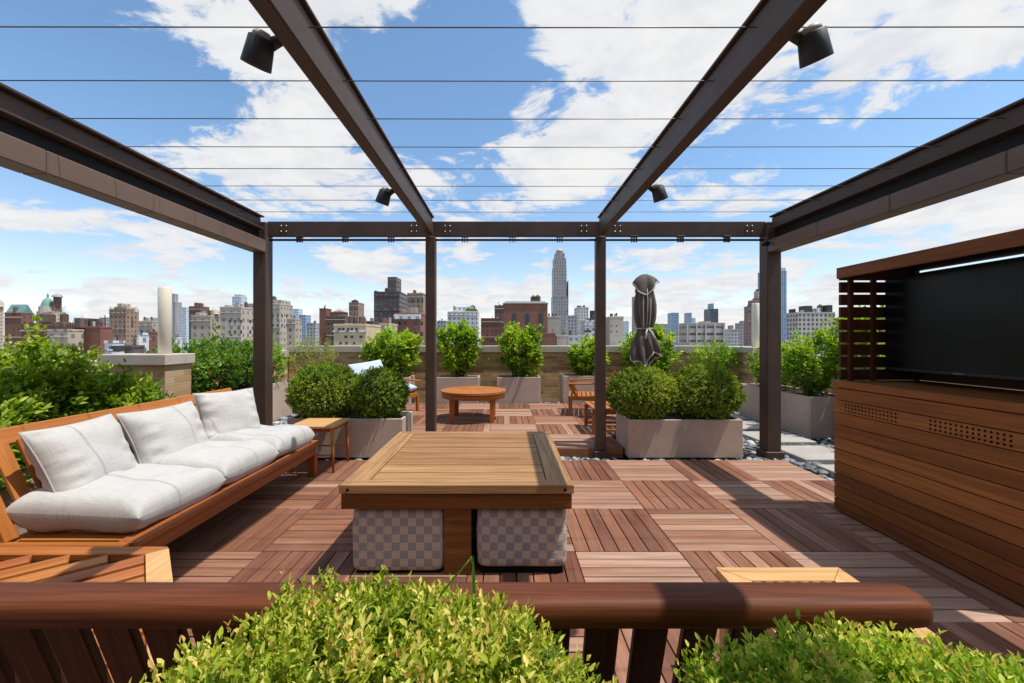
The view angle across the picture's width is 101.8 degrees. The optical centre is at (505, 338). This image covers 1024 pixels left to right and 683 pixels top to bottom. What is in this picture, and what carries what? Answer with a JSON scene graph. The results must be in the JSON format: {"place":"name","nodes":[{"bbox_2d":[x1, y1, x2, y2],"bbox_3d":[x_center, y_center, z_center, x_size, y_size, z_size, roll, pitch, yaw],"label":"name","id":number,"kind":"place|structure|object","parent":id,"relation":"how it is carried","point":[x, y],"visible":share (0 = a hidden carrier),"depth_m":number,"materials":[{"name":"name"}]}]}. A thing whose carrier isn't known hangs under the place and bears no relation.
{"place":"outdoors","nodes":[
{"label":"outdoors","id":0,"kind":"place"},
{"bbox_2d":[3,304,34,352],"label":"building","id":1,"kind":"structure","parent":0,"point":[16,316],"depth_m":230.00,"materials":[{"name":"red brick"}]},
{"bbox_2d":[36,293,63,322],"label":"building","id":2,"kind":"structure","parent":0,"point":[53,306],"depth_m":332.00,"materials":[{"name":"stone"}]},
{"bbox_2d":[20,312,102,355],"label":"building","id":3,"kind":"structure","parent":0,"point":[49,320],"depth_m":172.37,"materials":[{"name":"red brick"}]},
{"bbox_2d":[45,320,83,356],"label":"building","id":4,"kind":"structure","parent":0,"point":[72,337],"depth_m":150.26,"materials":[{"name":"beige"}]},
{"bbox_2d":[84,316,112,358],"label":"building","id":5,"kind":"structure","parent":0,"point":[98,336],"depth_m":158.00,"materials":[{"name":"brick"}]},
{"bbox_2d":[103,333,124,353],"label":"building","id":6,"kind":"structure","parent":0,"point":[116,346],"depth_m":121.06,"materials":[{"name":"concrete"}]},
{"bbox_2d":[109,303,138,344],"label":"building","id":7,"kind":"structure","parent":0,"point":[123,321],"depth_m":290.37,"materials":[{"name":"brick"}]},
{"bbox_2d":[138,317,157,332],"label":"building","id":8,"kind":"structure","parent":0,"point":[146,324],"depth_m":240.00,"materials":[{"name":"stone"}]},
{"bbox_2d":[172,293,181,336],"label":"building","id":9,"kind":"structure","parent":0,"point":[176,316],"depth_m":522.85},
{"bbox_2d":[182,307,188,352],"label":"building","id":10,"kind":"structure","parent":0,"point":[185,324],"depth_m":600.00,"materials":[{"name":"blue glass"}]},
{"bbox_2d":[190,308,219,349],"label":"building","id":11,"kind":"structure","parent":0,"point":[201,324],"depth_m":200.00,"materials":[{"name":"beige stone"}]},
{"bbox_2d":[219,302,252,349],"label":"building","id":12,"kind":"structure","parent":0,"point":[236,321],"depth_m":190.00,"materials":[{"name":"stone"}]},
{"bbox_2d":[248,296,292,349],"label":"building","id":13,"kind":"structure","parent":0,"point":[282,310],"depth_m":231.83,"materials":[{"name":"concrete"}]},
{"bbox_2d":[286,315,301,345],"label":"building","id":14,"kind":"structure","parent":0,"point":[294,326],"depth_m":215.00,"materials":[{"name":"concrete"}]},
{"bbox_2d":[306,321,318,345],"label":"building","id":15,"kind":"structure","parent":0,"point":[311,328],"depth_m":420.00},
{"bbox_2d":[319,304,331,345],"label":"building","id":16,"kind":"structure","parent":0,"point":[324,312],"depth_m":300.00,"materials":[{"name":"brick"}]},
{"bbox_2d":[326,310,350,345],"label":"building","id":17,"kind":"structure","parent":0,"point":[338,317],"depth_m":290.00,"materials":[{"name":"brown brick"}]},
{"bbox_2d":[348,300,363,323],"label":"building","id":18,"kind":"structure","parent":0,"point":[356,308],"depth_m":330.00,"materials":[{"name":"brick"}]},
{"bbox_2d":[333,316,380,345],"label":"building","id":19,"kind":"structure","parent":0,"point":[352,333],"depth_m":150.00,"materials":[{"name":"brick"}]},
{"bbox_2d":[373,277,406,323],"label":"building","id":20,"kind":"structure","parent":0,"point":[391,301],"depth_m":300.00,"materials":[{"name":"grey brick"}]},
{"bbox_2d":[394,307,424,345],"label":"building","id":21,"kind":"structure","parent":0,"point":[413,320],"depth_m":185.00,"materials":[{"name":"brick"}]},
{"bbox_2d":[407,290,424,313],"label":"building","id":22,"kind":"structure","parent":0,"point":[415,299],"depth_m":280.00,"materials":[{"name":"brick"}]},
{"bbox_2d":[447,305,479,345],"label":"building","id":23,"kind":"structure","parent":0,"point":[471,313],"depth_m":330.00,"materials":[{"name":"white concrete"}]},
{"bbox_2d":[481,315,501,345],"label":"building","id":24,"kind":"structure","parent":0,"point":[491,328],"depth_m":300.00,"materials":[{"name":"red brick"}]},
{"bbox_2d":[0,0,1023,340],"label":"sky","id":25,"kind":"structure","parent":0,"point":[98,255],"materials":[{"name":"blue"}]},
{"bbox_2d":[503,295,547,345],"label":"brick hall","id":26,"kind":"structure","parent":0,"point":[534,310],"depth_m":250.00,"materials":[{"name":"red brick"}]},
{"bbox_2d":[548,313,561,334],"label":"building","id":27,"kind":"structure","parent":0,"point":[554,323],"depth_m":300.00,"materials":[{"name":"grey concrete"}]},
{"bbox_2d":[278,405,832,581],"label":"roof slab","id":28,"kind":"structure","parent":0,"point":[625,457],"depth_m":4.60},
{"bbox_2d":[0,441,131,541],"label":"planter","id":29,"kind":"object","parent":28,"relation":"on","point":[6,498],"visible":0.01,"depth_m":2.60,"materials":[{"name":"stone"}]},
{"bbox_2d":[0,387,39,491],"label":"leafy shrub","id":30,"kind":"object","parent":29,"relation":"in","point":[12,414],"visible":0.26,"depth_m":2.54,"materials":[{"name":"green plant"}]},
{"bbox_2d":[0,346,67,424],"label":"leafy shrub","id":31,"kind":"object","parent":29,"relation":"in","point":[39,401],"visible":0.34,"depth_m":2.80,"materials":[{"name":"green plant"}]},
{"bbox_2d":[0,314,119,421],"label":"leafy shrub","id":32,"kind":"object","parent":29,"relation":"in","point":[78,384],"visible":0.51,"depth_m":3.07,"materials":[{"name":"green plant"}]},
{"bbox_2d":[56,358,158,412],"bbox_3d":[-3.314,0.568,3.479,0.692,0.826,0.740,0,0,-43],"label":"leafy shrub","id":33,"kind":"object","parent":29,"relation":"in","point":[124,380],"visible":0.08,"depth_m":3.40,"materials":[{"name":"green plant"}]},
{"bbox_2d":[91,372,176,454],"bbox_3d":[-3.055,0.658,3.418,0.634,0.777,0.588,0,0,0],"label":"leafy shrub","id":34,"kind":"object","parent":29,"relation":"in","point":[153,394],"visible":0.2,"depth_m":3.40,"materials":[{"name":"green plant"}]},
{"bbox_2d":[97,353,194,458],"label":"brick pier","id":35,"kind":"structure","parent":28,"relation":"on","point":[173,371],"depth_m":4.34,"materials":[{"name":"stone"}]},
{"bbox_2d":[158,287,171,353],"bbox_3d":[-3.700,-0.197,4.510,0.122,0.720,0.122,0,0,0],"label":"vent pipe","id":36,"kind":"object","parent":35,"relation":"on","point":[164,320],"visible":0.98,"depth_m":4.46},
{"bbox_2d":[32,350,289,419],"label":"parapet wall","id":37,"kind":"structure","parent":28,"relation":"on","point":[287,353],"depth_m":8.04,"materials":[{"name":"beige brick"}]},
{"bbox_2d":[286,346,723,403],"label":"parapet wall","id":38,"kind":"structure","parent":28,"relation":"on","point":[552,368],"depth_m":8.30,"materials":[{"name":"beige brick"}]},
{"bbox_2d":[0,0,1023,459],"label":"pergola","id":39,"kind":"object","parent":28,"relation":"on","point":[42,142],"visible":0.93,"depth_m":2.95,"materials":[{"name":"brown metal"}]},
{"bbox_2d":[240,28,282,73],"bbox_3d":[-0.931,-1.096,1.585,0.158,0.145,0.108,0,0,19],"label":"spotlight","id":40,"kind":"object","parent":39,"relation":"attached to","point":[260,47],"visible":0.94,"depth_m":1.55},
{"bbox_2d":[375,187,394,205],"bbox_3d":[-0.931,-1.096,3.205,0.158,0.145,0.108,0,0,19],"label":"spotlight","id":41,"kind":"object","parent":39,"relation":"attached to","point":[384,195],"visible":0.96,"depth_m":3.17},
{"bbox_2d":[648,183,667,202],"bbox_3d":[1.141,-1.096,3.125,0.158,0.145,0.108,0,0,-19],"label":"spotlight","id":42,"kind":"object","parent":39,"relation":"attached to","point":[658,191],"visible":0.95,"depth_m":3.09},
{"bbox_2d":[789,22,833,68],"bbox_3d":[1.141,-1.096,1.555,0.158,0.145,0.108,0,0,-19],"label":"spotlight","id":43,"kind":"object","parent":39,"relation":"attached to","point":[812,42],"visible":0.97,"depth_m":1.52,"materials":[{"name":"metal"}]},
{"bbox_2d":[30,460,1023,682],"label":"deck","id":44,"kind":"structure","parent":28,"relation":"on","point":[663,521],"depth_m":2.58,"materials":[{"name":"wood"}]},
{"bbox_2d":[0,388,318,561],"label":"sofa","id":45,"kind":"object","parent":44,"relation":"on","point":[163,532],"visible":0.31,"depth_m":2.14,"materials":[{"name":"red wood"}]},
{"bbox_2d":[6,464,225,533],"bbox_3d":[-2.050,0.840,2.265,0.641,0.244,0.619,0,0,0],"label":"seat cushion","id":46,"kind":"object","parent":45,"relation":"on","point":[137,497],"visible":0.84,"depth_m":2.01,"materials":[{"name":"fabric"}]},
{"bbox_2d":[18,413,137,492],"bbox_3d":[-2.253,0.645,2.255,0.301,0.394,0.531,0,0,0],"label":"back pillow","id":47,"kind":"object","parent":46,"relation":"on","point":[70,456],"visible":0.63,"depth_m":2.11,"materials":[{"name":"fabric"}]},
{"bbox_2d":[136,440,278,485],"bbox_3d":[-2.050,0.844,2.868,0.641,0.247,0.614,0,0,0],"label":"seat cushion","id":48,"kind":"object","parent":45,"relation":"on","point":[232,461],"visible":0.59,"depth_m":2.74,"materials":[{"name":"fabric"}]},
{"bbox_2d":[116,401,209,463],"bbox_3d":[-2.270,0.655,2.800,0.284,0.394,0.560,0,0,0],"label":"back pillow","id":49,"kind":"object","parent":48,"relation":"on","point":[155,436],"visible":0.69,"depth_m":2.65,"materials":[{"name":"fabric"}]},
{"bbox_2d":[209,424,314,457],"bbox_3d":[-2.050,0.848,3.465,0.641,0.249,0.609,0,0,0],"label":"seat cushion","id":50,"kind":"object","parent":45,"relation":"on","point":[285,439],"visible":0.53,"depth_m":3.32,"materials":[{"name":"fabric"}]},
{"bbox_2d":[192,388,260,438],"bbox_3d":[-2.265,0.625,3.403,0.278,0.394,0.453,0,0,36],"label":"back pillow","id":51,"kind":"object","parent":50,"relation":"on","point":[225,412],"visible":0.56,"depth_m":3.33,"materials":[{"name":"fabric"}]},
{"bbox_2d":[291,418,349,472],"bbox_3d":[-1.815,1.032,4.065,0.430,0.437,0.410,0,0,0],"label":"side table","id":52,"kind":"object","parent":44,"relation":"on","point":[330,425],"visible":0.66,"depth_m":3.99,"materials":[{"name":"brown wood"}]},
{"bbox_2d":[353,509,443,572],"bbox_3d":[-0.575,1.071,2.435,0.498,0.358,0.478,0,0,0],"label":"ottoman","id":53,"kind":"object","parent":44,"relation":"on","point":[400,540],"visible":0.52,"depth_m":2.20,"materials":[{"name":"fabric"}]},
{"bbox_2d":[339,431,573,573],"bbox_3d":[-0.257,1.005,2.781,1.218,0.490,1.258,0,0,0],"label":"coffee table","id":54,"kind":"object","parent":44,"relation":"on","point":[458,477],"visible":1,"depth_m":2.27,"materials":[{"name":"brown wood"}]},
{"bbox_2d":[0,547,933,682],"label":"corner bench","id":55,"kind":"object","parent":44,"relation":"on","point":[91,616],"visible":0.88,"depth_m":0.78,"materials":[{"name":"brown wood"}]},
{"bbox_2d":[477,509,566,572],"bbox_3d":[0.085,1.071,2.435,0.488,0.358,0.477,0,0,0],"label":"ottoman","id":56,"kind":"object","parent":44,"relation":"on","point":[521,540],"visible":0.73,"depth_m":2.20,"materials":[{"name":"fabric"}]},
{"bbox_2d":[716,567,940,664],"bbox_3d":[1.015,1.052,1.373,0.460,0.395,0.365,0,0,0],"label":"slatted stool","id":57,"kind":"object","parent":44,"relation":"on","point":[780,574],"visible":0.16,"depth_m":1.50,"materials":[{"name":"brown wood"}]},
{"bbox_2d":[833,228,1023,605],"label":"television cabinet","id":58,"kind":"object","parent":44,"relation":"on","point":[929,467],"visible":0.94,"depth_m":2.41,"materials":[{"name":"brown wood"}]},
{"bbox_2d":[885,257,1023,380],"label":"television","id":59,"kind":"object","parent":58,"relation":"in","point":[968,321],"visible":1,"depth_m":2.46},
{"bbox_2d":[273,402,834,481],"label":"pebbles","id":60,"kind":"object","parent":28,"relation":"on","point":[751,445],"visible":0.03,"depth_m":4.44,"materials":[{"name":"gravel"}]},
{"bbox_2d":[195,380,291,420],"bbox_3d":[-3.900,0.998,5.915,0.560,0.605,2.270,0,0,0],"label":"planter","id":61,"kind":"object","parent":60,"relation":"on","point":[281,408],"visible":0.13,"depth_m":6.64,"materials":[{"name":"concrete"}]},
{"bbox_2d":[145,333,225,394],"bbox_3d":[-3.923,0.399,4.998,0.776,0.956,0.884,0,0,0],"label":"leafy shrub","id":62,"kind":"object","parent":61,"relation":"in","point":[199,382],"visible":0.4,"depth_m":5.07,"materials":[{"name":"green plant"}]},
{"bbox_2d":[188,322,244,392],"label":"leafy shrub","id":63,"kind":"object","parent":61,"relation":"in","point":[227,380],"visible":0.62,"depth_m":5.50,"materials":[{"name":"green plant"}]},
{"bbox_2d":[215,336,252,389],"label":"leafy shrub","id":64,"kind":"object","parent":61,"relation":"in","point":[244,383],"visible":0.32,"depth_m":5.98,"materials":[{"name":"green plant"}]},
{"bbox_2d":[237,332,292,386],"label":"leafy shrub","id":65,"kind":"object","parent":61,"relation":"in","point":[277,356],"visible":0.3,"depth_m":6.67,"materials":[{"name":"green plant"}]},
{"bbox_2d":[287,411,412,457],"bbox_3d":[-1.692,1.045,4.607,1.215,0.410,0.485,0,0,0],"label":"planter","id":66,"kind":"object","parent":60,"relation":"on","point":[370,437],"visible":0.39,"depth_m":4.37,"materials":[{"name":"concrete"}]},
{"bbox_2d":[283,331,339,392],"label":"leafy shrub","id":67,"kind":"object","parent":66,"relation":"in","point":[327,344],"visible":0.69,"depth_m":7.53,"materials":[{"name":"green plant"}]},
{"bbox_2d":[284,361,363,417],"bbox_3d":[-2.004,0.599,4.609,0.852,0.707,0.756,0,0,0],"label":"clipped shrub","id":68,"kind":"object","parent":66,"relation":"in","point":[332,399],"visible":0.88,"depth_m":4.41,"materials":[{"name":"green plant"}]},
{"bbox_2d":[346,365,410,419],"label":"clipped shrub","id":69,"kind":"object","parent":66,"relation":"in","point":[383,406],"visible":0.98,"depth_m":4.43,"materials":[{"name":"green plant"}]},
{"bbox_2d":[402,375,414,402],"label":"planter","id":70,"kind":"object","parent":60,"relation":"on","point":[412,400],"visible":0.13,"depth_m":7.88,"materials":[{"name":"concrete"}]},
{"bbox_2d":[357,325,423,376],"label":"leafy shrub","id":71,"kind":"object","parent":70,"relation":"on","point":[406,342],"visible":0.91,"depth_m":7.75,"materials":[{"name":"green plant"}]},
{"bbox_2d":[437,375,479,403],"bbox_3d":[-0.887,1.002,7.850,0.775,0.595,0.460,0,0,0],"label":"planter","id":72,"kind":"object","parent":60,"relation":"on","point":[445,381],"visible":0.27,"depth_m":7.62,"materials":[{"name":"concrete"}]},
{"bbox_2d":[437,318,484,376],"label":"leafy shrub","id":73,"kind":"object","parent":72,"relation":"in","point":[460,364],"visible":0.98,"depth_m":7.74,"materials":[{"name":"green plant"}]},
{"bbox_2d":[497,375,540,408],"bbox_3d":[0.235,1.002,7.850,0.800,0.595,0.460,0,0,0],"label":"planter","id":74,"kind":"object","parent":60,"relation":"on","point":[523,390],"visible":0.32,"depth_m":7.62,"materials":[{"name":"concrete"}]},
{"bbox_2d":[488,320,543,376],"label":"leafy shrub","id":75,"kind":"object","parent":74,"relation":"in","point":[521,362],"visible":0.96,"depth_m":7.74,"materials":[{"name":"green plant"}]},
{"bbox_2d":[403,403,675,449],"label":"deck","id":76,"kind":"structure","parent":60,"relation":"on","point":[560,425],"depth_m":5.97,"materials":[{"name":"wood"}]},
{"bbox_2d":[362,378,420,410],"bbox_3d":[-1.905,0.847,6.699,0.759,0.658,0.736,0,0,33],"label":"armchair","id":77,"kind":"object","parent":76,"relation":"on","point":[414,394],"visible":0.11,"depth_m":6.75,"materials":[{"name":"brown wood"}]},
{"bbox_2d":[348,360,383,385],"bbox_3d":[-2.238,0.587,6.818,0.293,0.466,0.681,0,0,35],"label":"back pillow","id":78,"kind":"object","parent":77,"relation":"on","point":[358,367],"visible":0.4,"depth_m":6.71,"materials":[{"name":"white fabric"}]},
{"bbox_2d":[441,386,505,422],"bbox_3d":[-0.475,0.958,6.100,0.953,0.427,0.953,0,0,0],"label":"round table","id":79,"kind":"object","parent":76,"relation":"on","point":[454,396],"visible":1,"depth_m":5.79,"materials":[{"name":"brown wood"}]},
{"bbox_2d":[557,448,622,457],"bbox_3d":[0.100,1.228,4.479,2.320,0.104,0.018,0,0,0],"label":"deck step","id":80,"kind":"object","parent":76,"relation":"attached to","point":[586,452],"visible":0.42,"depth_m":4.47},
{"bbox_2d":[568,370,617,416],"bbox_3d":[1.378,0.847,6.582,0.759,0.658,0.736,0,0,10],"label":"armchair","id":81,"kind":"object","parent":76,"relation":"on","point":[575,392],"visible":0.43,"depth_m":6.32,"materials":[{"name":"brown wood"}]},
{"bbox_2d":[584,401,638,434],"bbox_3d":[1.380,1.008,5.350,0.644,0.328,0.560,0,0,0],"label":"footstool","id":82,"kind":"object","parent":76,"relation":"on","point":[588,404],"visible":0.27,"depth_m":5.41,"materials":[{"name":"brown wood"}]},
{"bbox_2d":[629,274,661,391],"bbox_3d":[2.020,0.117,6.050,0.540,2.110,0.540,0,0,0],"label":"parasol","id":83,"kind":"object","parent":76,"relation":"on","point":[645,349],"visible":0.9,"depth_m":5.95,"materials":[{"name":"fabric"}]},
{"bbox_2d":[560,374,593,403],"bbox_3d":[1.445,0.990,7.850,0.790,0.620,0.460,0,0,0],"label":"planter","id":84,"kind":"object","parent":60,"relation":"on","point":[565,389],"visible":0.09,"depth_m":7.62,"materials":[{"name":"concrete"}]},
{"bbox_2d":[566,332,610,375],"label":"leafy shrub","id":85,"kind":"object","parent":84,"relation":"in","point":[578,363],"visible":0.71,"depth_m":7.75,"materials":[{"name":"green plant"}]},
{"bbox_2d":[616,412,742,457],"bbox_3d":[1.887,1.050,4.607,1.205,0.400,0.485,0,0,0],"label":"planter","id":86,"kind":"object","parent":60,"relation":"on","point":[672,435],"visible":0.78,"depth_m":4.37,"materials":[{"name":"concrete"}]},
{"bbox_2d":[606,363,679,419],"bbox_3d":[1.503,0.612,4.611,0.854,0.692,0.731,0,0,0],"label":"clipped shrub","id":87,"kind":"object","parent":86,"relation":"in","point":[630,399],"visible":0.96,"depth_m":4.42,"materials":[{"name":"green plant"}]},
{"bbox_2d":[671,361,747,420],"bbox_3d":[2.191,0.601,4.614,0.889,0.712,0.749,0,0,0],"label":"clipped shrub","id":88,"kind":"object","parent":86,"relation":"in","point":[710,405],"visible":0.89,"depth_m":4.41,"materials":[{"name":"green plant"}]},
{"bbox_2d":[676,376,726,405],"bbox_3d":[3.650,1.002,7.850,0.800,0.595,0.460,0,0,0],"label":"planter","id":89,"kind":"object","parent":60,"relation":"on","point":[708,392],"depth_m":7.62,"materials":[{"name":"concrete"}]},
{"bbox_2d":[683,335,741,371],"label":"leafy shrub","id":90,"kind":"object","parent":89,"relation":"in","point":[724,362],"visible":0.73,"depth_m":7.76,"materials":[{"name":"green plant"}]},
{"bbox_2d":[743,431,815,445],"bbox_3d":[3.420,1.274,5.285,0.640,0.072,0.570,0,0,0],"label":"paver","id":91,"kind":"object","parent":60,"relation":"on","point":[787,438],"visible":0.42,"depth_m":5.16,"materials":[{"name":"stone"}]},
{"bbox_2d":[739,383,837,438],"bbox_3d":[4.175,1.022,6.140,0.550,0.555,1.620,0,0,0],"label":"planter","id":92,"kind":"object","parent":60,"relation":"on","point":[808,416],"visible":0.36,"depth_m":5.52,"materials":[{"name":"concrete"}]},
{"bbox_2d":[744,339,803,389],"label":"leafy shrub","id":93,"kind":"object","parent":92,"relation":"in","point":[754,366],"visible":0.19,"depth_m":6.46,"materials":[{"name":"green plant"}]},
{"bbox_2d":[781,326,840,396],"bbox_3d":[4.134,0.363,5.671,0.867,1.078,0.884,0,0,40],"label":"leafy shrub","id":94,"kind":"object","parent":92,"relation":"in","point":[811,373],"visible":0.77,"depth_m":5.58,"materials":[{"name":"green plant"}]},
{"bbox_2d":[781,446,833,464],"bbox_3d":[3.400,1.274,4.550,0.640,0.072,0.560,0,0,0],"label":"paver","id":95,"kind":"object","parent":60,"relation":"on","point":[823,454],"visible":0.42,"depth_m":4.49,"materials":[{"name":"stone"}]},
{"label":"planter","id":96,"kind":"object","parent":60,"relation":"on","visible":0},
{"bbox_2d":[815,305,884,381],"bbox_3d":[4.473,0.231,5.286,0.795,1.450,0.994,0,0,0],"label":"leafy shrub","id":97,"kind":"object","parent":96,"relation":"in","point":[830,337],"visible":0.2,"depth_m":5.36,"materials":[{"name":"green plant"}]},
{"bbox_2d":[724,346,785,395],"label":"brick pier","id":98,"kind":"structure","parent":28,"relation":"on","point":[743,373],"depth_m":7.63,"materials":[{"name":"brick"}]},
{"bbox_2d":[752,303,758,346],"bbox_3d":[4.580,-0.250,7.620,0.132,0.800,0.132,0,0,0],"label":"vent pipe","id":99,"kind":"object","parent":98,"relation":"on","point":[755,323],"visible":0.81,"depth_m":7.57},
{"bbox_2d":[551,249,567,334],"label":"skyscraper","id":100,"kind":"structure","parent":0,"point":[559,303],"depth_m":561.20,"materials":[{"name":"stone"}]},
{"bbox_2d":[565,315,577,334],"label":"building","id":101,"kind":"structure","parent":0,"point":[571,322],"depth_m":420.00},
{"bbox_2d":[580,310,593,339],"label":"building","id":102,"kind":"structure","parent":0,"point":[586,325],"depth_m":260.00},
{"bbox_2d":[606,313,623,345],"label":"building","id":103,"kind":"structure","parent":0,"point":[614,329],"depth_m":250.00,"materials":[{"name":"concrete"}]},
{"bbox_2d":[667,313,678,345],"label":"building","id":104,"kind":"structure","parent":0,"point":[672,320],"depth_m":900.00,"materials":[{"name":"blue glass"}]},
{"bbox_2d":[676,321,724,345],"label":"building","id":105,"kind":"structure","parent":0,"point":[688,334],"depth_m":300.00,"materials":[{"name":"concrete"}]},
{"bbox_2d":[725,325,739,345],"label":"building","id":106,"kind":"structure","parent":0,"point":[732,334],"depth_m":420.00,"materials":[{"name":"grey concrete"}]},
{"bbox_2d":[744,300,758,345],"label":"building","id":107,"kind":"structure","parent":0,"point":[748,325],"depth_m":380.70,"materials":[{"name":"concrete"}]},
{"bbox_2d":[758,268,786,344],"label":"building","id":108,"kind":"structure","parent":0,"point":[783,304],"depth_m":640.00,"materials":[{"name":"blue glass"}]},
{"bbox_2d":[786,304,834,354],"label":"building","id":109,"kind":"structure","parent":0,"point":[804,320],"depth_m":330.00,"materials":[{"name":"concrete"}]},
{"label":"planter","id":110,"kind":"object","parent":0,"visible":0},
{"bbox_2d":[129,565,618,682],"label":"clipped shrub","id":111,"kind":"object","parent":110,"relation":"in","point":[374,642],"visible":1,"depth_m":0.50,"materials":[{"name":"green plant"}]},
{"bbox_2d":[673,606,1023,682],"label":"clipped shrub","id":112,"kind":"object","parent":110,"relation":"in","point":[800,655],"visible":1,"depth_m":0.56,"materials":[{"name":"green plant"}]},
{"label":"planter","id":113,"kind":"object","parent":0,"visible":0},
{"bbox_2d":[616,323,683,374],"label":"leafy shrub","id":114,"kind":"object","parent":113,"relation":"in","point":[662,363],"visible":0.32,"depth_m":7.75,"materials":[{"name":"green plant"}]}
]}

